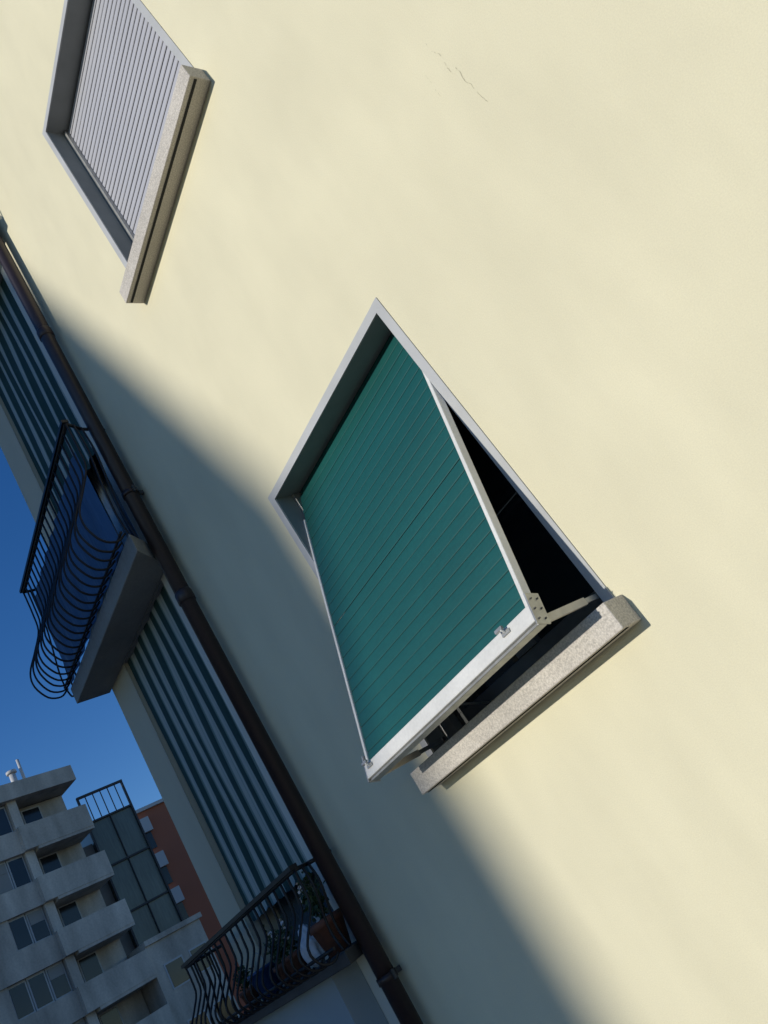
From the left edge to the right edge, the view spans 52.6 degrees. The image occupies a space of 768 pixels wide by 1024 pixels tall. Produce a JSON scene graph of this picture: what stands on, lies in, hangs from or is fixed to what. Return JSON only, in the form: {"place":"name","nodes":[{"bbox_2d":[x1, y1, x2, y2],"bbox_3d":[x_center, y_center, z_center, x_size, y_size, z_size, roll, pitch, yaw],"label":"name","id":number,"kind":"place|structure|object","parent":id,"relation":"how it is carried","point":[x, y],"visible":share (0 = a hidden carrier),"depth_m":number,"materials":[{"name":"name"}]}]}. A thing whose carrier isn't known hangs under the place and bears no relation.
{"place":"outdoors","nodes":[
{"label":"outdoors","id":0,"kind":"place"},
{"bbox_2d":[0,447,161,820],"label":"sky","id":1,"kind":"structure","parent":0,"point":[94,736],"materials":[{"name":"blue"}]},
{"bbox_2d":[298,924,325,966],"bbox_3d":[-0.351,2.091,3.744,0.108,0.220,0.161,-13,-31,-41],"label":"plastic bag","id":2,"kind":"object","parent":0,"point":[316,949],"visible":0.45,"depth_m":3.70,"materials":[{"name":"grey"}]},
{"label":"ground","id":3,"kind":"structure","parent":0,"visible":0},
{"bbox_2d":[0,759,239,1023],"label":"concrete apartment block","id":4,"kind":"structure","parent":3,"relation":"on","point":[64,959],"depth_m":37.18,"materials":[{"name":"grey concrete"}]},
{"bbox_2d":[76,779,183,955],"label":"glazed stair tower","id":5,"kind":"structure","parent":3,"relation":"on","point":[137,881],"depth_m":42.84,"materials":[{"name":"grey glass"}]},
{"bbox_2d":[0,272,333,962],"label":"loggia","id":6,"kind":"object","parent":3,"relation":"on","point":[92,475],"visible":0.02,"depth_m":4.86,"materials":[{"name":"paint"}]},
{"bbox_2d":[0,276,93,513],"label":"striped curtain","id":7,"kind":"object","parent":6,"relation":"hanging from","point":[35,402],"visible":0.79,"depth_m":5.68,"materials":[{"name":"fabric"}]},
{"bbox_2d":[128,585,311,920],"bbox_3d":[-1.028,1.397,4.559,0.035,1.822,0.982,-13,-31,-41],"label":"striped curtain","id":8,"kind":"object","parent":6,"relation":"hanging from","point":[257,843],"visible":0.92,"depth_m":4.54,"materials":[{"name":"fabric"}]},
{"bbox_2d":[135,799,249,1013],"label":"brick apartment building","id":9,"kind":"structure","parent":3,"relation":"on","point":[189,894],"depth_m":57.01,"materials":[{"name":"red"}]},
{"bbox_2d":[0,263,399,1023],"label":"bay wall","id":10,"kind":"structure","parent":3,"relation":"on","point":[196,845],"depth_m":4.90,"materials":[{"name":"paint"}]},
{"bbox_2d":[0,0,767,1023],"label":"wall","id":11,"kind":"structure","parent":3,"relation":"on","point":[544,240],"depth_m":2.55,"materials":[{"name":"beige paint"}]},
{"bbox_2d":[19,419,162,703],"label":"balcony","id":12,"kind":"structure","parent":11,"relation":"attached to","point":[84,550],"depth_m":4.78,"materials":[{"name":"concrete"}]},
{"bbox_2d":[42,0,613,756],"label":"window reveals","id":13,"kind":"structure","parent":11,"relation":"attached to","point":[338,394],"depth_m":3.42,"materials":[{"name":"white paint"}]},
{"bbox_2d":[369,401,602,725],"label":"window casements","id":14,"kind":"object","parent":13,"relation":"in","point":[554,578],"depth_m":2.83,"materials":[{"name":"black glass"}]},
{"bbox_2d":[119,65,640,793],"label":"window sills","id":15,"kind":"structure","parent":11,"relation":"attached to","point":[597,629],"depth_m":2.85,"materials":[{"name":"beige stone"}]},
{"bbox_2d":[64,0,181,241],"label":"roller shutter","id":16,"kind":"object","parent":15,"relation":"attached to","point":[131,64],"visible":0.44,"depth_m":4.22,"materials":[{"name":"grey plastic"}]},
{"bbox_2d":[131,79,628,791],"bbox_3d":[-0.317,-4.726,2.042,0.012,8.625,8.064,-13,-31,-41],"label":"sill drip groove","id":17,"kind":"object","parent":15,"relation":"attached to","point":[133,299],"visible":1,"depth_m":3.46,"materials":[{"name":"black"}]},
{"bbox_2d":[292,333,599,782],"bbox_3d":[0.023,0.128,2.892,0.481,1.334,1.108,-13,-31,-41],"label":"green projecting shutter","id":18,"kind":"object","parent":15,"relation":"attached to","point":[443,618],"visible":0.91,"depth_m":2.77,"materials":[{"name":"teal plastic"}]},
{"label":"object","id":19,"kind":"object","parent":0,"visible":0},
{"bbox_2d":[0,235,422,1023],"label":"downpipe","id":20,"kind":"object","parent":19,"relation":"attached to","point":[388,981],"visible":1,"depth_m":3.97,"materials":[{"name":"brown metal"}]},
{"bbox_2d":[181,849,388,1023],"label":"balcony","id":21,"kind":"structure","parent":19,"relation":"attached to","point":[336,989],"depth_m":3.69,"materials":[{"name":"black metal"}]},
{"bbox_2d":[232,964,260,1009],"bbox_3d":[-0.777,2.662,4.382,0.115,0.247,0.166,-13,-31,-41],"label":"potted plant","id":22,"kind":"object","parent":21,"relation":"on","point":[249,996],"visible":0.57,"depth_m":4.35,"materials":[{"name":"green plant"}]},
{"bbox_2d":[247,953,282,999],"bbox_3d":[-0.654,2.509,4.222,0.174,0.228,0.176,-13,-31,-41],"label":"blue bucket","id":23,"kind":"object","parent":21,"relation":"on","point":[268,983],"visible":0.48,"depth_m":4.16,"materials":[{"name":"blue plastic"}]},
{"bbox_2d":[263,930,293,985],"bbox_3d":[-0.544,2.320,4.067,0.124,0.282,0.138,-13,-31,-41],"label":"potted plant","id":24,"kind":"object","parent":21,"relation":"on","point":[283,976],"visible":0.48,"depth_m":4.05,"materials":[{"name":"green plant"}]},
{"bbox_2d":[263,916,309,978],"bbox_3d":[-0.491,2.201,3.935,0.150,0.307,0.201,-13,-31,-41],"label":"potted plant","id":25,"kind":"object","parent":21,"relation":"on","point":[297,964],"visible":0.56,"depth_m":3.90,"materials":[{"name":"green plant"}]},
{"bbox_2d":[296,871,351,957],"bbox_3d":[-0.298,1.866,3.635,0.180,0.385,0.208,-26,-24,-19],"label":"potted plant","id":26,"kind":"object","parent":21,"relation":"on","point":[321,934],"visible":0.69,"depth_m":3.56,"materials":[{"name":"green plant"}]}
]}

